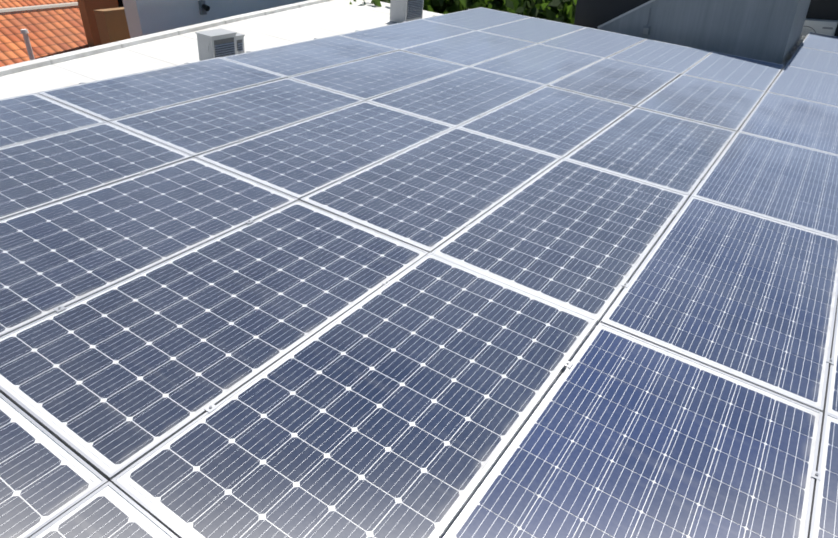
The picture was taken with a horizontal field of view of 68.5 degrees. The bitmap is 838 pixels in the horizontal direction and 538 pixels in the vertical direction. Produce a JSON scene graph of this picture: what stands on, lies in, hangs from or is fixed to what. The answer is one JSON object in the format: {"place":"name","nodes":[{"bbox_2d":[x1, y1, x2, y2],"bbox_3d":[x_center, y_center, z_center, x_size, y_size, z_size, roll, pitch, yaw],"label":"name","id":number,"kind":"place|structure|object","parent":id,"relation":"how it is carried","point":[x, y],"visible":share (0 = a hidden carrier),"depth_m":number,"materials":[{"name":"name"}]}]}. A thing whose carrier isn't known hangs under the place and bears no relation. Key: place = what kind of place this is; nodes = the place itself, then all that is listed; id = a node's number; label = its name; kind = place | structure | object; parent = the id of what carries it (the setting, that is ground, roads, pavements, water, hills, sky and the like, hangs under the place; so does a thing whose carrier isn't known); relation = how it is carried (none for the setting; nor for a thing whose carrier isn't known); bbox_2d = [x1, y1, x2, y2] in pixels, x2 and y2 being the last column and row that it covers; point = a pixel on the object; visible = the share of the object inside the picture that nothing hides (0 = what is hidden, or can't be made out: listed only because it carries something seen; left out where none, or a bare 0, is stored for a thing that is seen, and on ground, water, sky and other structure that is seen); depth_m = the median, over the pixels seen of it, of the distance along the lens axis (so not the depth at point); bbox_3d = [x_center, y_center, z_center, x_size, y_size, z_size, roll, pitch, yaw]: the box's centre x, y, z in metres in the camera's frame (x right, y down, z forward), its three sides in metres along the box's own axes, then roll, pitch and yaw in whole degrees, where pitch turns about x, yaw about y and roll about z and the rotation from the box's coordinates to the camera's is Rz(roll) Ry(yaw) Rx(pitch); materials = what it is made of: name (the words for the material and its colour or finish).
{"place":"outdoors","nodes":[
{"label":"outdoors","id":0,"kind":"place"},
{"bbox_2d":[123,0,307,37],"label":"wall","id":1,"kind":"structure","parent":0,"point":[145,17],"depth_m":10.24,"materials":[{"name":"grey paint"}]},
{"bbox_2d":[198,0,209,14],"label":"wall lamp","id":2,"kind":"object","parent":1,"relation":"attached to","point":[204,8],"visible":1,"depth_m":10.52,"materials":[{"name":"black metal"}]},
{"label":"ground","id":3,"kind":"structure","parent":0,"visible":0},
{"bbox_2d":[0,0,76,8],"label":"roof edge","id":4,"kind":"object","parent":3,"relation":"on","point":[12,3],"depth_m":22.35,"materials":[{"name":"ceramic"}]},
{"bbox_2d":[0,2,89,66],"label":"tiled roof","id":5,"kind":"structure","parent":3,"relation":"on","point":[54,29],"depth_m":15.69,"materials":[{"name":"tile"}]},
{"bbox_2d":[20,29,34,59],"bbox_3d":[-7.480,-3.844,12.017,0.133,1.570,0.140,18,34,29],"label":"vent pipe","id":6,"kind":"object","parent":5,"relation":"on","point":[24,32],"visible":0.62,"depth_m":11.73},
{"bbox_2d":[77,0,130,46],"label":"ochre house","id":7,"kind":"structure","parent":3,"relation":"on","point":[104,21],"depth_m":11.37,"materials":[{"name":"brown paint"}]},
{"bbox_2d":[350,0,452,12],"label":"tree","id":8,"kind":"object","parent":3,"relation":"on","point":[376,3],"depth_m":12.48,"materials":[{"name":"green plant"}]},
{"bbox_2d":[423,0,526,14],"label":"tree","id":9,"kind":"object","parent":3,"relation":"on","point":[429,5],"depth_m":13.38,"materials":[{"name":"green plant"}]},
{"bbox_2d":[423,0,576,24],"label":"tree","id":10,"kind":"object","parent":3,"relation":"on","point":[565,14],"visible":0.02,"depth_m":11.57,"materials":[{"name":"green plant"}]},
{"bbox_2d":[452,0,574,23],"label":"tree","id":11,"kind":"object","parent":3,"relation":"on","point":[489,4],"depth_m":12.37,"materials":[{"name":"green plant"}]},
{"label":"building walls","id":12,"kind":"object","parent":3,"relation":"on","visible":0},
{"bbox_2d":[0,0,797,98],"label":"roof deck","id":13,"kind":"structure","parent":12,"relation":"on","point":[318,21],"depth_m":8.59,"materials":[{"name":"white concrete"}]},
{"bbox_2d":[0,0,331,76],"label":"roof kerb","id":14,"kind":"structure","parent":13,"relation":"on","point":[35,63],"depth_m":8.24,"materials":[{"name":"white concrete"}]},
{"bbox_2d":[195,28,236,60],"bbox_3d":[-2.517,-2.753,7.662,0.322,0.375,0.404,23,36,26],"label":"air conditioning unit","id":15,"kind":"object","parent":13,"relation":"on","point":[216,43],"visible":0.69,"depth_m":7.53,"materials":[{"name":"grey paint"}]},
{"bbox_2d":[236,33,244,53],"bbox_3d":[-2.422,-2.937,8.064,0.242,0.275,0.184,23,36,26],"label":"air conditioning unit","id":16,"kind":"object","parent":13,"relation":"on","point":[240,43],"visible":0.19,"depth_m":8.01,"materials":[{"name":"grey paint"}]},
{"bbox_2d":[390,0,423,22],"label":"air conditioner condenser","id":17,"kind":"object","parent":13,"relation":"on","point":[401,11],"visible":0.94,"depth_m":10.86,"materials":[{"name":"grey paint"}]},
{"bbox_2d":[441,36,805,537],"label":"mounting rails","id":18,"kind":"object","parent":13,"relation":"on","point":[508,447],"visible":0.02,"depth_m":2.59,"materials":[{"name":"silver metal"}]},
{"bbox_2d":[0,93,106,147],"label":"solar panel","id":19,"kind":"object","parent":18,"relation":"on","point":[28,117],"visible":0.98,"depth_m":4.79,"materials":[{"name":"glass"}]},
{"bbox_2d":[0,393,107,537],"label":"solar panel","id":20,"kind":"object","parent":18,"relation":"on","point":[46,477],"visible":0.94,"depth_m":2.06,"materials":[{"name":"glass"}]},
{"bbox_2d":[30,481,177,537],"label":"solar panel","id":21,"kind":"object","parent":18,"relation":"on","point":[108,509],"visible":0.98,"depth_m":1.94,"materials":[{"name":"glass"}]},
{"bbox_2d":[0,157,297,336],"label":"solar panel","id":22,"kind":"object","parent":18,"relation":"on","point":[69,251],"visible":0.94,"depth_m":3.45,"materials":[{"name":"glass"}]},
{"bbox_2d":[37,57,286,121],"bbox_3d":[-2.317,-1.728,5.801,1.002,0.039,1.992,23,36,26],"label":"solar panel","id":23,"kind":"object","parent":18,"relation":"on","point":[114,98],"visible":0.94,"depth_m":5.65,"materials":[{"name":"glass"}]},
{"bbox_2d":[0,200,428,482],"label":"solar panel","id":24,"kind":"object","parent":18,"relation":"on","point":[111,383],"visible":1,"depth_m":2.76,"materials":[{"name":"glass"}]},
{"bbox_2d":[109,78,364,156],"bbox_3d":[-1.480,-1.370,5.365,1.002,0.038,1.992,23,36,26],"label":"solar panel","id":25,"kind":"object","parent":18,"relation":"on","point":[194,128],"visible":0.98,"depth_m":5.20,"materials":[{"name":"glass"}]},
{"bbox_2d":[195,101,454,200],"bbox_3d":[-0.643,-1.015,4.926,1.002,0.040,1.992,23,36,26],"label":"solar panel","id":26,"kind":"object","parent":18,"relation":"on","point":[300,160],"visible":0.96,"depth_m":4.75,"materials":[{"name":"glass"}]},
{"bbox_2d":[111,252,596,537],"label":"solar panel","id":27,"kind":"object","parent":18,"relation":"on","point":[405,403],"visible":1,"depth_m":2.38,"materials":[{"name":"glass"}]},
{"bbox_2d":[300,126,561,252],"bbox_3d":[0.195,-0.662,4.488,1.002,0.039,1.992,23,36,26],"label":"solar panel","id":28,"kind":"object","parent":18,"relation":"on","point":[433,194],"visible":0.94,"depth_m":4.29,"materials":[{"name":"glass"}]},
{"bbox_2d":[51,9,833,480],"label":"panel clamps","id":29,"kind":"object","parent":18,"relation":"on","point":[211,407],"visible":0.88,"depth_m":3.40,"materials":[{"name":"metal"}]},
{"bbox_2d":[0,122,192,219],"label":"solar panel","id":30,"kind":"object","parent":29,"relation":"attached to","point":[40,172],"visible":0.98,"depth_m":4.16,"materials":[{"name":"glass"}]},
{"bbox_2d":[222,35,398,77],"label":"solar panel","id":31,"kind":"object","parent":29,"relation":"attached to","point":[294,59],"visible":1,"depth_m":7.15,"materials":[{"name":"glass"}]},
{"bbox_2d":[288,50,467,100],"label":"solar panel","id":32,"kind":"object","parent":29,"relation":"attached to","point":[372,77],"visible":1,"depth_m":6.69,"materials":[{"name":"glass"}]},
{"bbox_2d":[340,19,475,49],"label":"solar panel","id":33,"kind":"object","parent":29,"relation":"attached to","point":[403,35],"visible":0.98,"depth_m":8.63,"materials":[{"name":"glass"}]},
{"bbox_2d":[401,30,536,65],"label":"solar panel","id":34,"kind":"object","parent":29,"relation":"attached to","point":[471,48],"visible":0.98,"depth_m":8.18,"materials":[{"name":"glass"}]},
{"bbox_2d":[423,7,529,29],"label":"solar panel","id":35,"kind":"object","parent":29,"relation":"attached to","point":[480,18],"visible":0.96,"depth_m":10.12,"materials":[{"name":"glass"}]},
{"bbox_2d":[470,44,603,85],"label":"solar panel","id":36,"kind":"object","parent":29,"relation":"attached to","point":[546,65],"visible":0.94,"depth_m":7.75,"materials":[{"name":"glass"}]},
{"bbox_2d":[538,27,645,57],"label":"solar panel","id":37,"kind":"object","parent":29,"relation":"attached to","point":[597,42],"visible":0.98,"depth_m":9.22,"materials":[{"name":"glass"}]},
{"bbox_2d":[444,323,822,537],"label":"solar panel","id":38,"kind":"object","parent":29,"relation":"attached to","point":[623,435],"visible":1,"depth_m":2.35,"materials":[{"name":"glass"}]},
{"bbox_2d":[692,131,837,237],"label":"solar panel","id":39,"kind":"object","parent":29,"relation":"attached to","point":[792,184],"visible":1,"depth_m":4.91,"materials":[{"name":"glass"}]},
{"bbox_2d":[767,65,837,106],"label":"solar panel","id":40,"kind":"object","parent":29,"relation":"attached to","point":[807,84],"visible":1,"depth_m":7.93,"materials":[{"name":"glass"}]},
{"bbox_2d":[786,46,837,74],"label":"solar panel","id":41,"kind":"object","parent":29,"relation":"attached to","point":[815,59],"visible":0.96,"depth_m":9.44,"materials":[{"name":"glass"}]},
{"bbox_2d":[800,32,837,52],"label":"solar panel","id":42,"kind":"object","parent":29,"relation":"attached to","point":[823,42],"visible":0.96,"depth_m":10.91,"materials":[{"name":"glass"}]},
{"bbox_2d":[823,297,837,416],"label":"solar panel","id":43,"kind":"object","parent":29,"relation":"attached to","point":[831,401],"visible":0.84,"depth_m":2.85,"materials":[{"name":"glass"}]},
{"bbox_2d":[366,66,545,126],"bbox_3d":[0.460,-1.818,6.387,1.002,0.039,1.992,23,36,26],"label":"solar panel","id":44,"kind":"object","parent":18,"relation":"on","point":[459,97],"visible":0.98,"depth_m":6.26,"materials":[{"name":"glass"}]},
{"bbox_2d":[477,17,585,43],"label":"solar panel","id":45,"kind":"object","parent":18,"relation":"on","point":[535,30],"visible":0.98,"depth_m":9.66,"materials":[{"name":"glass"}]},
{"bbox_2d":[458,86,633,157],"bbox_3d":[1.296,-1.461,5.953,1.002,0.038,1.992,23,36,26],"label":"solar panel","id":46,"kind":"object","parent":18,"relation":"on","point":[562,123],"visible":0.98,"depth_m":5.82,"materials":[{"name":"glass"}]},
{"bbox_2d":[431,158,688,324],"bbox_3d":[1.033,-0.305,4.049,1.002,0.038,1.992,23,36,26],"label":"solar panel","id":47,"kind":"object","parent":18,"relation":"on","point":[577,236],"visible":1,"depth_m":3.84,"materials":[{"name":"glass"}]},
{"bbox_2d":[547,58,680,107],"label":"solar panel","id":48,"kind":"object","parent":18,"relation":"on","point":[623,82],"visible":0.98,"depth_m":7.28,"materials":[{"name":"glass"}]},
{"bbox_2d":[565,107,736,197],"bbox_3d":[2.137,-1.106,5.513,1.002,0.038,1.992,23,36,26],"label":"solar panel","id":49,"kind":"object","parent":18,"relation":"on","point":[678,154],"visible":0.94,"depth_m":5.36,"materials":[{"name":"glass"}]},
{"bbox_2d":[608,39,711,74],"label":"solar panel","id":50,"kind":"object","parent":18,"relation":"on","point":[666,56],"visible":0.96,"depth_m":8.80,"materials":[{"name":"glass"}]},
{"bbox_2d":[636,74,765,132],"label":"solar panel","id":51,"kind":"object","parent":18,"relation":"on","point":[713,103],"visible":0.96,"depth_m":6.84,"materials":[{"name":"glass"}]},
{"bbox_2d":[600,195,837,411],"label":"solar panel","id":52,"kind":"object","parent":18,"relation":"on","point":[749,297],"visible":1,"depth_m":3.37,"materials":[{"name":"glass"}]},
{"bbox_2d":[683,51,784,91],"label":"solar panel","id":53,"kind":"object","parent":18,"relation":"on","point":[755,74],"visible":1,"depth_m":8.33,"materials":[{"name":"glass"}]},
{"bbox_2d":[739,92,837,154],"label":"solar panel","id":54,"kind":"object","parent":18,"relation":"on","point":[797,121],"visible":0.98,"depth_m":6.43,"materials":[{"name":"glass"}]},
{"bbox_2d":[807,412,837,537],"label":"solar panel","id":55,"kind":"object","parent":18,"relation":"on","point":[823,521],"visible":0.91,"depth_m":2.30,"materials":[{"name":"glass"}]},
{"bbox_2d":[598,0,810,66],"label":"wall","id":56,"kind":"structure","parent":13,"relation":"on","point":[767,30],"depth_m":9.63,"materials":[{"name":"grey paint"}]},
{"bbox_2d":[598,0,654,27],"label":"rake capping","id":57,"kind":"object","parent":56,"relation":"attached to","point":[630,11],"visible":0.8,"depth_m":10.26,"materials":[{"name":"white metal"}]},
{"bbox_2d":[642,8,650,34],"bbox_3d":[3.762,-4.069,10.114,0.100,0.420,0.090,18,34,29],"label":"electrical box","id":58,"kind":"object","parent":56,"relation":"attached to","point":[646,30],"visible":0.96,"depth_m":10.14,"materials":[{"name":"grey metal"}]},
{"bbox_2d":[574,0,649,28],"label":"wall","id":59,"kind":"structure","parent":12,"relation":"on","point":[594,14],"depth_m":10.65,"materials":[{"name":"paint"}]},
{"bbox_2d":[798,18,837,44],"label":"wall ac condenser","id":60,"kind":"object","parent":12,"relation":"attached to","point":[824,27],"depth_m":12.04,"materials":[{"name":"paint"}]},
{"bbox_2d":[806,0,837,36],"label":"wall","id":61,"kind":"structure","parent":12,"relation":"attached to","point":[823,9],"depth_m":12.12,"materials":[{"name":"paint"}]}
]}

